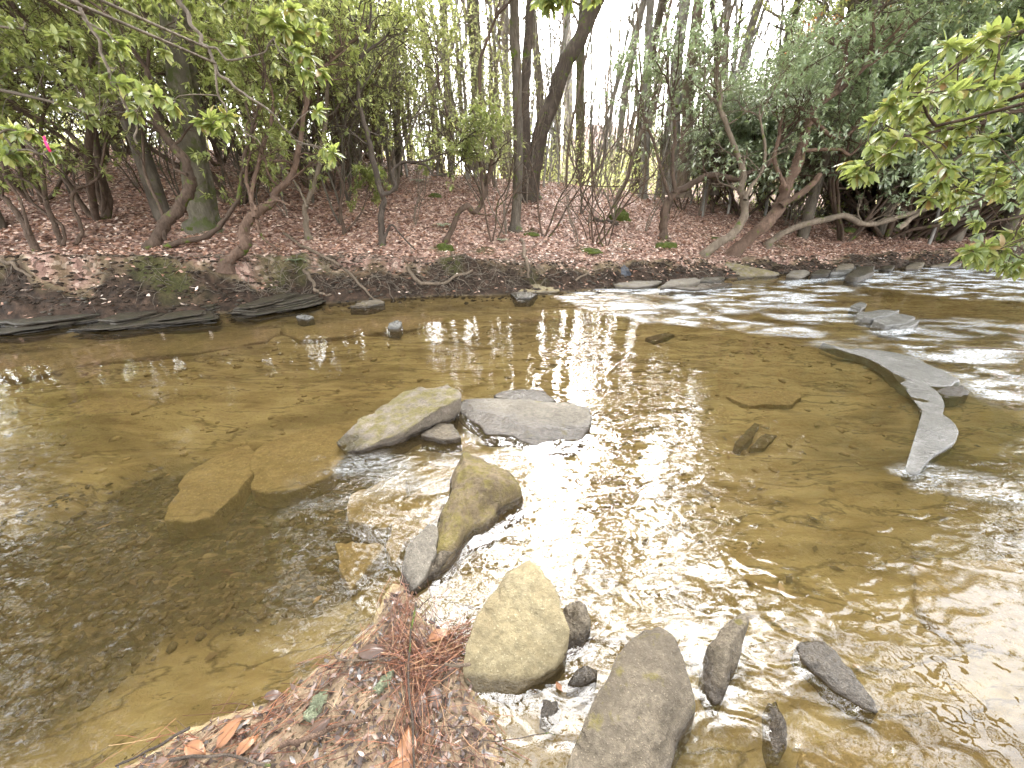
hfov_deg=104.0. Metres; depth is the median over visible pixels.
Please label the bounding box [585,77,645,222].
sapling
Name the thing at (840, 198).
sapling
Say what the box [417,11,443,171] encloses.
bare tree
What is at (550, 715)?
rock
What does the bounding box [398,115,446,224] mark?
sapling
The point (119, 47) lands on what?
overhanging branch
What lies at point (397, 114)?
shrub
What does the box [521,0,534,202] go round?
tree
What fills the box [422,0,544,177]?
shrub
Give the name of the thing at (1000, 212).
rhododendron
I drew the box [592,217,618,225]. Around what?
log
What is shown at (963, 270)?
water
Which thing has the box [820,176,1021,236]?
rhododendron
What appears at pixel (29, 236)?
mountain laurel
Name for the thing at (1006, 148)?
rhododendron
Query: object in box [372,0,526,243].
mountain laurel
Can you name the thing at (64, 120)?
mountain laurel
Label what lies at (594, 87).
bare tree
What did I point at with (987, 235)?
rhododendron
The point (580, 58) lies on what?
bare tree
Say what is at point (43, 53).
mountain laurel
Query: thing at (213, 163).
mountain laurel
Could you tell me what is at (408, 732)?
dead leaf
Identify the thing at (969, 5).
rhododendron
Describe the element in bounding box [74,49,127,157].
evergreen tree
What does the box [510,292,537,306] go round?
rock
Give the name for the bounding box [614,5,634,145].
bare tree
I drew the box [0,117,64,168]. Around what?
overhanging branch
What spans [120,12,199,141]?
sapling
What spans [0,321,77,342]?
slate ledge
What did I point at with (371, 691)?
pine needles
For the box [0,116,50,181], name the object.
sapling
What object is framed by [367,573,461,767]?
pine needles
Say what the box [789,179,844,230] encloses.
sapling
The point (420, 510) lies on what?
submerged slab
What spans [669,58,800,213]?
rhododendron
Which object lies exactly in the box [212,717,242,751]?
dead leaf
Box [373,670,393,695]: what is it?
bark piece
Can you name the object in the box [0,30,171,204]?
mountain laurel
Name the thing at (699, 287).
slab
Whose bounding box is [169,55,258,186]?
sapling
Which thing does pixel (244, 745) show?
dead leaf
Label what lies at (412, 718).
stick
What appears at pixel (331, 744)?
gravel
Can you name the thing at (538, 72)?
bare tree
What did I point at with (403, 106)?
shrub
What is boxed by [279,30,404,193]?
sapling
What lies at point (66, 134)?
sapling
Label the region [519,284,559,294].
slab
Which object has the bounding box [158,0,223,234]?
tree
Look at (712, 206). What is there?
sapling
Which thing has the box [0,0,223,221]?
mountain laurel
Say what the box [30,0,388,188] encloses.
mountain laurel
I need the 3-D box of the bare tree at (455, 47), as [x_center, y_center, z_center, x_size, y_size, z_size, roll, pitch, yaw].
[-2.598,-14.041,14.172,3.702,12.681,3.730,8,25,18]
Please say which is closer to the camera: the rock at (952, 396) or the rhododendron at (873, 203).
the rock at (952, 396)
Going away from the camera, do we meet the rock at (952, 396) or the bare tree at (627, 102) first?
the rock at (952, 396)
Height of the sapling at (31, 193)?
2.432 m
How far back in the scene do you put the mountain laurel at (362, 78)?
8.42 m
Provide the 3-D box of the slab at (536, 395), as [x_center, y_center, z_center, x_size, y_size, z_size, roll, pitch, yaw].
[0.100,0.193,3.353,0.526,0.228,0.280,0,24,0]
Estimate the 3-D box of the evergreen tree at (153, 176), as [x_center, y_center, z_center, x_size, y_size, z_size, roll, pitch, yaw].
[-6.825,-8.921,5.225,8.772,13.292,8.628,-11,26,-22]
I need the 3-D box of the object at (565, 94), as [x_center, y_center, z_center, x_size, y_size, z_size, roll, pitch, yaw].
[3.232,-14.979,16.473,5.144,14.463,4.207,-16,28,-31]
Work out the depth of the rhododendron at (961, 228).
11.27 m
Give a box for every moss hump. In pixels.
[181,224,206,231]
[428,193,441,197]
[436,243,454,250]
[523,232,539,235]
[581,247,602,253]
[608,208,631,221]
[655,242,676,247]
[833,227,856,232]
[925,234,945,240]
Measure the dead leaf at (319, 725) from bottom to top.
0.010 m
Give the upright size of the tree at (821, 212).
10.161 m
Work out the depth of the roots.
6.92 m
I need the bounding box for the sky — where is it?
[15,0,846,170]
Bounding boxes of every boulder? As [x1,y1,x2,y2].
[436,452,524,584]
[463,561,569,704]
[567,627,695,767]
[621,265,631,276]
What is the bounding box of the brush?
[8,82,1023,236]
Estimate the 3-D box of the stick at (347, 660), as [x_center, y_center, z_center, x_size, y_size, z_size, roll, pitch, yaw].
[-0.497,0.939,1.371,0.232,0.018,0.020,0,24,0]
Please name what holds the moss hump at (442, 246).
on the ground
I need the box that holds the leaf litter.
[0,145,1021,318]
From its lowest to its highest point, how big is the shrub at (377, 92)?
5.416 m
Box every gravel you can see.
[0,475,386,733]
[4,326,885,507]
[122,649,488,767]
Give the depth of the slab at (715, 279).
8.21 m
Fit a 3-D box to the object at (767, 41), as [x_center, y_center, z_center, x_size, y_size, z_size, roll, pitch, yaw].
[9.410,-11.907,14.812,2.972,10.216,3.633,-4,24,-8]
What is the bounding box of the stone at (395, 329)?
[388,320,402,337]
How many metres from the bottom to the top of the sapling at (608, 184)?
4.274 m
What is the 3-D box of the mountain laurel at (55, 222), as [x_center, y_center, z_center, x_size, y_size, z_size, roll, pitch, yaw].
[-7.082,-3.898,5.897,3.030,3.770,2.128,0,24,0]
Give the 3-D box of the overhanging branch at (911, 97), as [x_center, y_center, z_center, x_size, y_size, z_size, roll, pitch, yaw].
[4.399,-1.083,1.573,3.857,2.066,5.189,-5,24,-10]
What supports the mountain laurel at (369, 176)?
on the ground
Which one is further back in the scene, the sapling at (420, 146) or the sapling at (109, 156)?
the sapling at (420, 146)
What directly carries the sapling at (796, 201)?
on the ground
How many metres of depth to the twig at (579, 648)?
1.37 m
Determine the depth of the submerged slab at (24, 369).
4.47 m
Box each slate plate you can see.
[848,302,866,316]
[853,310,891,324]
[860,310,899,327]
[870,313,914,336]
[889,320,919,337]
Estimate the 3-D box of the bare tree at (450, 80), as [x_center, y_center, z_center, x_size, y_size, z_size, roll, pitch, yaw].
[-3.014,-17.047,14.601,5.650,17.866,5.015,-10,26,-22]
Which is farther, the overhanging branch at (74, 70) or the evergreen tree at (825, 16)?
the evergreen tree at (825, 16)
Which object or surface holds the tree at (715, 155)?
on the ground
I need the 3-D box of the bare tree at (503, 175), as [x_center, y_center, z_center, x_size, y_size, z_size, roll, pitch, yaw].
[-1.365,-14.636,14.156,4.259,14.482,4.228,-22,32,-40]
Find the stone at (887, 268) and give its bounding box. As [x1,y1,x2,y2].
[879,265,894,276]
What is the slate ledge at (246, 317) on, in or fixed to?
on the ground
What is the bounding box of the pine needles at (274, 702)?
[93,616,408,767]
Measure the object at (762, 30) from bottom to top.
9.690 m
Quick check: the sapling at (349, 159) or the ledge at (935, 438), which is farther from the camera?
the sapling at (349, 159)
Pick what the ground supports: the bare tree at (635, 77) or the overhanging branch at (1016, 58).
the bare tree at (635, 77)
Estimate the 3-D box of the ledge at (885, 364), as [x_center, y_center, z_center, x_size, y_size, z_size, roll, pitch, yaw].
[3.897,-0.195,4.086,0.612,0.097,1.284,0,24,0]
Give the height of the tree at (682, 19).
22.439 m
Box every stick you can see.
[0,258,33,277]
[82,266,105,275]
[115,726,189,766]
[169,753,270,766]
[282,232,375,299]
[302,269,330,295]
[313,639,369,693]
[334,654,400,661]
[407,602,416,767]
[444,662,470,667]
[504,240,546,262]
[519,238,529,276]
[575,268,600,280]
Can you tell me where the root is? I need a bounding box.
[405,266,472,285]
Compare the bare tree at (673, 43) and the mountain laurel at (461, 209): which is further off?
the bare tree at (673, 43)
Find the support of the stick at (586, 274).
on the ground
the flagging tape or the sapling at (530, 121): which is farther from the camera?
the sapling at (530, 121)
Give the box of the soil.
[0,248,960,311]
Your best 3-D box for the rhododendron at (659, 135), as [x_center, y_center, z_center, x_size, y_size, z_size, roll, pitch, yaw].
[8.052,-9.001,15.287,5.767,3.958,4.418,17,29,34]
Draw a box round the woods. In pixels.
[37,0,806,177]
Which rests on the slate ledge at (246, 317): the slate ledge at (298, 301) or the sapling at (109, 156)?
the slate ledge at (298, 301)
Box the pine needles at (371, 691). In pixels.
[238,635,530,767]
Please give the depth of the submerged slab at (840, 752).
1.20 m
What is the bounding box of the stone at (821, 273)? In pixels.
[810,269,830,282]
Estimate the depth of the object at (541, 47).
20.34 m
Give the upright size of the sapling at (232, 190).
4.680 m
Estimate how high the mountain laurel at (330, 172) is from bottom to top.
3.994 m
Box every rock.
[415,549,456,595]
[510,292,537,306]
[539,699,559,732]
[563,601,590,661]
[566,665,596,697]
[698,613,748,716]
[937,385,968,407]
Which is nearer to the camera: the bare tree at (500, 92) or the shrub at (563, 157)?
the shrub at (563, 157)
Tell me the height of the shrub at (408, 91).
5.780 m
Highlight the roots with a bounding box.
[0,238,955,314]
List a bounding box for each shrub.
[275,0,534,190]
[285,0,521,192]
[287,0,452,178]
[308,0,458,187]
[329,0,546,187]
[329,31,435,154]
[330,0,508,176]
[336,29,435,175]
[355,42,440,156]
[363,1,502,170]
[369,0,443,157]
[389,16,476,159]
[401,55,521,187]
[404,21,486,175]
[417,57,539,181]
[419,7,538,176]
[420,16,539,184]
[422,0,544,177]
[440,45,549,170]
[467,55,575,170]
[548,82,603,181]
[560,135,589,184]
[606,127,657,194]
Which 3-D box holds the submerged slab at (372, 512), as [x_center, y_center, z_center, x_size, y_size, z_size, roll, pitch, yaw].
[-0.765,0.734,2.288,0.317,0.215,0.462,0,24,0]
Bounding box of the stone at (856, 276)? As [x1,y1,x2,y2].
[842,266,874,286]
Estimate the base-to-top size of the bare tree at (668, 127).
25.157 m
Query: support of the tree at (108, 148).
on the ground
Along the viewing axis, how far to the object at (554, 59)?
13.42 m
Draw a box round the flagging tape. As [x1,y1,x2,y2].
[43,136,50,151]
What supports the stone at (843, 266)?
on the ground
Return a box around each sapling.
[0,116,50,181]
[6,57,84,194]
[10,73,58,196]
[10,79,83,171]
[23,51,170,192]
[32,91,101,177]
[49,51,85,138]
[55,84,138,187]
[119,39,207,196]
[119,117,158,166]
[120,0,267,184]
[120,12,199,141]
[125,1,355,205]
[139,4,256,175]
[145,117,170,163]
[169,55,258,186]
[201,97,306,204]
[202,15,397,203]
[205,0,462,224]
[222,102,287,217]
[223,106,275,192]
[238,0,396,201]
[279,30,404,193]
[332,0,452,179]
[332,119,409,202]
[333,15,425,180]
[336,72,374,164]
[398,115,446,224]
[408,22,576,241]
[408,107,434,174]
[409,13,472,178]
[415,103,447,175]
[418,114,447,176]
[423,51,499,207]
[442,53,530,234]
[443,67,499,196]
[458,16,509,181]
[479,18,558,203]
[485,1,688,236]
[499,68,576,180]
[510,33,575,162]
[525,12,643,213]
[531,51,696,246]
[541,146,592,245]
[546,138,631,239]
[555,7,780,244]
[556,31,639,219]
[556,118,611,183]
[582,142,595,186]
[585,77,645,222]
[607,84,650,187]
[609,68,744,209]
[612,89,731,212]
[639,83,671,175]
[645,110,702,231]
[655,160,722,220]
[665,70,755,213]
[763,172,830,235]
[784,157,826,225]
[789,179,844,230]
[795,161,870,223]
[820,181,861,222]
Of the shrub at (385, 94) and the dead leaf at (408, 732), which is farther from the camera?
the shrub at (385, 94)
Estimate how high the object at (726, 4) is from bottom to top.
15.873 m
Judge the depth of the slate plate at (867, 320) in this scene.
5.48 m
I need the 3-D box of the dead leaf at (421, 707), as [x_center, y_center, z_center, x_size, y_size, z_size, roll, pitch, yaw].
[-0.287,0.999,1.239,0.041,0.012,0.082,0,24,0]
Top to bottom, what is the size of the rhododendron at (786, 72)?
6.119 m
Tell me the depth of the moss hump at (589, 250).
8.38 m
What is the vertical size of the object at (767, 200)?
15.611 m
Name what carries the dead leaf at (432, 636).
on the pine needles at (445, 644)
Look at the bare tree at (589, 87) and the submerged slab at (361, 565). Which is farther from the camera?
the bare tree at (589, 87)
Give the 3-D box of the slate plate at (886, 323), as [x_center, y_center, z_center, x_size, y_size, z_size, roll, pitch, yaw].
[5.151,-0.803,5.420,0.965,0.163,0.303,-14,28,-28]
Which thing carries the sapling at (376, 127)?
on the ground
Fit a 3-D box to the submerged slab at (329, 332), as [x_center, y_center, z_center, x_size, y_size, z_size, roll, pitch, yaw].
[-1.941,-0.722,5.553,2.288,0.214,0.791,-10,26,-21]
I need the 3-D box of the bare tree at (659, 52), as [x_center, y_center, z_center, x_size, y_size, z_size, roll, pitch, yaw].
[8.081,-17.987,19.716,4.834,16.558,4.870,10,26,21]
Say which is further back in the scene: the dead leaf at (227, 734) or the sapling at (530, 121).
the sapling at (530, 121)
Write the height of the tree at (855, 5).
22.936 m
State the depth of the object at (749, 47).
12.27 m
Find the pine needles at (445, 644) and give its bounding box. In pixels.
[369,602,474,698]
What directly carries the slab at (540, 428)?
on the ground
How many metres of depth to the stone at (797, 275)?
8.74 m
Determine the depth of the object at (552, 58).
14.41 m
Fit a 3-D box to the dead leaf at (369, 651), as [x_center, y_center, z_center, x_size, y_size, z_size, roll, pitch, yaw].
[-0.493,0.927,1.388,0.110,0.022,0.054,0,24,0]
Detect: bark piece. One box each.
[303,689,327,722]
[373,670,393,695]
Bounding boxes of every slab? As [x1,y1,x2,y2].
[0,328,280,384]
[74,397,157,414]
[164,445,253,538]
[249,429,350,507]
[280,316,449,344]
[335,541,386,596]
[337,385,461,464]
[347,475,407,547]
[386,482,444,570]
[400,524,438,594]
[421,423,461,452]
[459,398,591,456]
[494,389,555,402]
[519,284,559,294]
[613,280,661,293]
[645,333,674,344]
[659,277,699,295]
[669,282,731,296]
[699,276,724,282]
[701,407,737,425]
[724,262,778,280]
[726,388,801,409]
[732,423,758,454]
[748,433,776,452]
[761,701,786,767]
[790,641,877,723]
[796,737,879,767]
[910,558,1023,659]
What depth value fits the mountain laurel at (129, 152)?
10.82 m
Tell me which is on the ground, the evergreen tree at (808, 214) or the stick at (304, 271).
the evergreen tree at (808, 214)
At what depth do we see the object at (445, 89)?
12.65 m
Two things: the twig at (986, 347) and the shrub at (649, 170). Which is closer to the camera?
the twig at (986, 347)
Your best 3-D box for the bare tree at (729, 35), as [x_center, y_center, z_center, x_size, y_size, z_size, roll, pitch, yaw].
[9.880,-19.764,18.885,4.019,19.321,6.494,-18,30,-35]
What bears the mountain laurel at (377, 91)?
on the ground
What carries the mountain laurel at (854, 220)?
on the ground
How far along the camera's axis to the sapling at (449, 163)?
12.40 m
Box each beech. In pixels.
[785,0,900,54]
[920,144,1011,244]
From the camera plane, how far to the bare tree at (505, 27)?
15.32 m
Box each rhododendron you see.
[639,86,767,200]
[655,97,790,201]
[666,120,769,204]
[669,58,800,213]
[675,49,875,215]
[697,34,914,219]
[723,83,825,214]
[735,1,1023,240]
[746,14,875,202]
[750,0,1023,231]
[752,0,1022,241]
[767,0,1023,238]
[771,0,1023,236]
[772,17,1023,243]
[781,0,1017,237]
[791,0,1010,223]
[794,24,958,221]
[806,62,1023,223]
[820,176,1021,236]
[837,0,1023,227]
[842,129,1018,226]
[871,0,1020,199]
[918,52,963,225]
[966,212,1020,236]
[968,204,1004,228]
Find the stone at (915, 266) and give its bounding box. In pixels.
[903,262,924,274]
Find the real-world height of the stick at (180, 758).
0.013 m
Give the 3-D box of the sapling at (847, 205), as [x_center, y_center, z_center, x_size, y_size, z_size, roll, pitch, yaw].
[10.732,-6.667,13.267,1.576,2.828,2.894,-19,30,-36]
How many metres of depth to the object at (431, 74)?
14.45 m
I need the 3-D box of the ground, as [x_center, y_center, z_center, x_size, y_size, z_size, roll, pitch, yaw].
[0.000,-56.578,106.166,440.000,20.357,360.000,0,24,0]
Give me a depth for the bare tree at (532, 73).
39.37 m
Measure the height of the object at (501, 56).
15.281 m
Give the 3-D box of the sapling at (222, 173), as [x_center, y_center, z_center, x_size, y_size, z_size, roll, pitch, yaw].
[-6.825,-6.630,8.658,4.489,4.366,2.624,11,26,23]
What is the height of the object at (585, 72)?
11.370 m
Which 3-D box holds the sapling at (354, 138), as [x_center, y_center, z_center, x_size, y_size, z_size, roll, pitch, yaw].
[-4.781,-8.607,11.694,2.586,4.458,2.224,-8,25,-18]
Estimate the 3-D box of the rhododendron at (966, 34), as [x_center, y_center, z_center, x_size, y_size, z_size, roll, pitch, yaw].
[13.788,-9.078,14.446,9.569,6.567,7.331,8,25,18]
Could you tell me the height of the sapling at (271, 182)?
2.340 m
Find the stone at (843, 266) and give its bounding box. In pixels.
[835,263,853,270]
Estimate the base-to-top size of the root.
0.319 m
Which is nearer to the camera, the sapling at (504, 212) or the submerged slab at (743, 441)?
the submerged slab at (743, 441)
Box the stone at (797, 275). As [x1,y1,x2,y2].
[784,270,809,284]
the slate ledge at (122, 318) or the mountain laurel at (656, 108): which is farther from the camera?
the mountain laurel at (656, 108)
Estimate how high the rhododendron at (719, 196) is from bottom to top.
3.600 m
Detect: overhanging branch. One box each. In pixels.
[0,0,329,78]
[0,22,155,132]
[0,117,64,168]
[50,0,173,144]
[65,0,344,167]
[530,0,606,21]
[834,10,1023,281]
[882,27,1023,262]
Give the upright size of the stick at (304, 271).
0.415 m
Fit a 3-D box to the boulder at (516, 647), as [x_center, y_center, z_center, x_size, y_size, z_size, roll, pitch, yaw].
[0.017,0.939,1.484,0.358,0.401,0.402,0,24,0]
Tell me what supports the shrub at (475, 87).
on the ground
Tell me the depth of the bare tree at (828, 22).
16.15 m
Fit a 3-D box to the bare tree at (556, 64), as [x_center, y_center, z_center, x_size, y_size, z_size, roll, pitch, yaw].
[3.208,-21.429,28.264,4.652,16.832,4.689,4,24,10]
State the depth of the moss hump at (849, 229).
12.70 m
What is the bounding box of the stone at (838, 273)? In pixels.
[829,266,855,280]
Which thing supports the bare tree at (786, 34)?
on the ground
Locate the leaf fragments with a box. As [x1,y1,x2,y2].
[117,588,505,767]
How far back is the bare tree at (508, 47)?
21.05 m
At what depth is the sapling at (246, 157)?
9.09 m
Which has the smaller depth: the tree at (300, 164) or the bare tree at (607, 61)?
the tree at (300, 164)
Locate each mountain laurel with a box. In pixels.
[0,0,119,210]
[0,0,152,248]
[0,0,161,154]
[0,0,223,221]
[0,0,429,204]
[0,1,159,102]
[0,25,61,251]
[0,29,155,162]
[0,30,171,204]
[11,2,155,124]
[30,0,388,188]
[33,52,191,245]
[40,0,310,249]
[55,3,336,155]
[66,1,268,165]
[122,0,366,273]
[142,0,376,190]
[151,0,424,176]
[207,0,387,152]
[219,0,373,239]
[256,0,427,158]
[268,0,396,234]
[288,44,415,160]
[315,0,512,250]
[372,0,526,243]
[595,0,851,239]
[608,20,711,208]
[676,0,838,257]
[724,0,945,259]
[763,125,1014,248]
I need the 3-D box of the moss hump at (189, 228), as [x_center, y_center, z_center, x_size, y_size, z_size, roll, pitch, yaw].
[-5.723,-2.830,7.216,0.509,0.133,0.354,0,24,0]
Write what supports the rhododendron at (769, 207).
on the ground
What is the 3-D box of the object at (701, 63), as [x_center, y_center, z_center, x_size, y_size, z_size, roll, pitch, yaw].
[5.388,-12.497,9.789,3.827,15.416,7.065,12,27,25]
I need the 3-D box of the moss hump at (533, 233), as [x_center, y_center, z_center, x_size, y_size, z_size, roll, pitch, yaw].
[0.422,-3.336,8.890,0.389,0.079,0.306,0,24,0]
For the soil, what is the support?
on the ground
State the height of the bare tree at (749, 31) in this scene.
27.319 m
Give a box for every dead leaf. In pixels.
[183,739,205,754]
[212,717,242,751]
[233,735,258,759]
[261,690,282,699]
[305,717,330,735]
[357,643,385,658]
[388,755,416,767]
[397,725,416,758]
[413,692,425,720]
[425,628,449,642]
[430,686,441,710]
[556,682,562,691]
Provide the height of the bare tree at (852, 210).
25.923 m
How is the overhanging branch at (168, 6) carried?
attached to the tree
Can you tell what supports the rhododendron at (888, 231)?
on the ground
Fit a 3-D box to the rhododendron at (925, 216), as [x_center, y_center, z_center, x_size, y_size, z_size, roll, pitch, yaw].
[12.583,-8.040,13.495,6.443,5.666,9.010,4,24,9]
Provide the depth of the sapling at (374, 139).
9.43 m
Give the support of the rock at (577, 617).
on the ground
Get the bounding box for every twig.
[452,727,554,741]
[565,635,594,655]
[952,346,1023,350]
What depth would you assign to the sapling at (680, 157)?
10.36 m
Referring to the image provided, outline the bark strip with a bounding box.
[279,718,370,748]
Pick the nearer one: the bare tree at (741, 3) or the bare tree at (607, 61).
the bare tree at (741, 3)
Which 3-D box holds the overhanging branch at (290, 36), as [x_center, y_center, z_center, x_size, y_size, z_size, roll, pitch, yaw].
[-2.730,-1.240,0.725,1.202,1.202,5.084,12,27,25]
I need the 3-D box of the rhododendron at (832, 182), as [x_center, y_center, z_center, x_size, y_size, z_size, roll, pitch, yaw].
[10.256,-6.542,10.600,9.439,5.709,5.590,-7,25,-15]
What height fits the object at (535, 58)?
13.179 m
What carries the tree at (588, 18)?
on the ground
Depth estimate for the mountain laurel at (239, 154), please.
10.58 m
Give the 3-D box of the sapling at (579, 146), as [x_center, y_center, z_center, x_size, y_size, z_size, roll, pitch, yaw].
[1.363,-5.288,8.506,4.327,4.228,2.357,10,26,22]
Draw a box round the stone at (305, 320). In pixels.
[296,314,314,326]
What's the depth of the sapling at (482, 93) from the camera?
11.53 m
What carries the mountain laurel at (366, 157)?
on the ground
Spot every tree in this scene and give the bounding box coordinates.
[0,15,68,228]
[72,0,201,220]
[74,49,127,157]
[100,85,112,164]
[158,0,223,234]
[181,0,221,223]
[294,96,303,173]
[347,63,353,176]
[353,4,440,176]
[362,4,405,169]
[374,0,455,173]
[378,0,435,159]
[389,2,403,176]
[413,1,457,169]
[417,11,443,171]
[424,0,468,166]
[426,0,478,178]
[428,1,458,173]
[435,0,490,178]
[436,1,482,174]
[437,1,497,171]
[454,0,532,178]
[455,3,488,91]
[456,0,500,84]
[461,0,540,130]
[463,0,544,178]
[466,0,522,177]
[467,0,487,169]
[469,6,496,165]
[479,1,509,177]
[480,0,530,176]
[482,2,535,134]
[483,6,547,104]
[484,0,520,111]
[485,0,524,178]
[487,0,560,232]
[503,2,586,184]
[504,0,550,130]
[509,7,547,180]
[510,4,578,181]
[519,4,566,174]
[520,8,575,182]
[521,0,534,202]
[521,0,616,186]
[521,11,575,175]
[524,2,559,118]
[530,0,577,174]
[530,0,603,202]
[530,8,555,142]
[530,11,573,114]
[530,23,555,123]
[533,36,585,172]
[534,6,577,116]
[535,9,575,179]
[542,0,584,183]
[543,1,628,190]
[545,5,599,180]
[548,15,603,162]
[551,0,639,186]
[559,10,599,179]
[561,5,572,181]
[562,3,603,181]
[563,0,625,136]
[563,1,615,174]
[563,11,609,164]
[563,13,588,140]
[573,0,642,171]
[573,33,600,133]
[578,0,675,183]
[584,1,614,132]
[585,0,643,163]
[585,1,645,172]
[586,0,639,183]
[587,0,626,182]
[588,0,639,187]
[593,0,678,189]
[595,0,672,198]
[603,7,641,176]
[612,0,668,187]
[612,2,654,167]
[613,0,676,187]
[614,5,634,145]
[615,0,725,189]
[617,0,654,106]
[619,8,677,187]
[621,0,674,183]
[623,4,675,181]
[624,0,690,196]
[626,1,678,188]
[630,0,710,125]
[631,0,690,192]
[637,0,654,199]
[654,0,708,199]
[657,1,690,97]
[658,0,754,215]
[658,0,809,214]
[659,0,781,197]
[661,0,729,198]
[664,0,688,194]
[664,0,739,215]
[676,0,703,197]
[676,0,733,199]
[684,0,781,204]
[691,0,742,80]
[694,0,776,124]
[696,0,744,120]
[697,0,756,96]
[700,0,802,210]
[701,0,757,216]
[704,0,772,85]
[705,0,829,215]
[709,0,719,194]
[712,0,750,96]
[713,1,761,196]
[719,0,1016,239]
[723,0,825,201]
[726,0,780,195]
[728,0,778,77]
[744,0,804,209]
[744,0,1023,234]
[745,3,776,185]
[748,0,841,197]
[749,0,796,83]
[752,0,946,83]
[770,1,840,191]
[784,1,844,203]
[806,0,928,221]
[844,0,923,214]
[847,0,868,157]
[893,0,984,241]
[927,4,1023,236]
[966,5,1001,235]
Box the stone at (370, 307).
[350,299,384,314]
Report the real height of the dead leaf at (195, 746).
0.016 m
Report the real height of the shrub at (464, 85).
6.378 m
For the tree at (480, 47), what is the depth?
13.29 m
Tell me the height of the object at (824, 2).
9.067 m
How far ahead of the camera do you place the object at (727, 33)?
13.77 m
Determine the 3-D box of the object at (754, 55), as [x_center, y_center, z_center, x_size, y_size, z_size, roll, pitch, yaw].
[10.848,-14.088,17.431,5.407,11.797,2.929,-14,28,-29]
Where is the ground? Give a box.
[0,124,1023,767]
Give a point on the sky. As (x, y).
(624, 23)
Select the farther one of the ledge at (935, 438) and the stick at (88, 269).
the stick at (88, 269)
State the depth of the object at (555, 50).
22.06 m
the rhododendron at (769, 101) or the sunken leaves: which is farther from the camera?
the rhododendron at (769, 101)
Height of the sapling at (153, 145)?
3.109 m
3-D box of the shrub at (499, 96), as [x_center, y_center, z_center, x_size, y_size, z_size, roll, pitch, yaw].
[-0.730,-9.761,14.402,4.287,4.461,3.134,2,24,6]
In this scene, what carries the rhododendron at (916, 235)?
on the ground
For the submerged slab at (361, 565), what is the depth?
1.85 m
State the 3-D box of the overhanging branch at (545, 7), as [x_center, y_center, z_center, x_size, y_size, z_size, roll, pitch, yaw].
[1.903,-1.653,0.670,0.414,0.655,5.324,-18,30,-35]
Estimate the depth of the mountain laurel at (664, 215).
8.57 m
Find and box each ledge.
[0,313,99,327]
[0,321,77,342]
[67,312,222,339]
[98,310,164,324]
[153,309,219,333]
[200,303,219,311]
[225,300,322,322]
[229,303,250,320]
[240,293,303,321]
[268,294,325,318]
[818,343,959,390]
[884,372,957,481]
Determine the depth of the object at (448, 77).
12.88 m
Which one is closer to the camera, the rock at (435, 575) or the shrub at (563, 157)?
the rock at (435, 575)
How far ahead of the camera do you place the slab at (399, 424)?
2.78 m
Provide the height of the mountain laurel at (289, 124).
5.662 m
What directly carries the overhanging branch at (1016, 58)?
attached to the tree
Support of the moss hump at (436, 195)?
on the ground
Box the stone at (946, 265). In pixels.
[928,262,961,271]
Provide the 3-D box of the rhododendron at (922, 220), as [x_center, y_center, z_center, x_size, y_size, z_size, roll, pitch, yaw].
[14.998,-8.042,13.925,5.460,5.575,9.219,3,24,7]
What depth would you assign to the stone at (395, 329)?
5.17 m
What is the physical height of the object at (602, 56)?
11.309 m
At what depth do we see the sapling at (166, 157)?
7.67 m
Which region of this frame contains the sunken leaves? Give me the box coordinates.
[1,292,1021,667]
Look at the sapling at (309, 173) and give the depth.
8.67 m
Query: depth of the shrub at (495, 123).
13.23 m
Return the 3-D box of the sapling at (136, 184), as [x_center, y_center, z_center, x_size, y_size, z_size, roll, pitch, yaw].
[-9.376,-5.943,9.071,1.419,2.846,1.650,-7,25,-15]
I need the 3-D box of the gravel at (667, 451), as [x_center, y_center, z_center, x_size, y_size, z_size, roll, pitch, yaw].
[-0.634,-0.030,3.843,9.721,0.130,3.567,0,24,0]
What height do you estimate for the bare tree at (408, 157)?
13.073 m
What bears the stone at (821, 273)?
on the ground
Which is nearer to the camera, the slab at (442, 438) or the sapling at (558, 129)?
the slab at (442, 438)

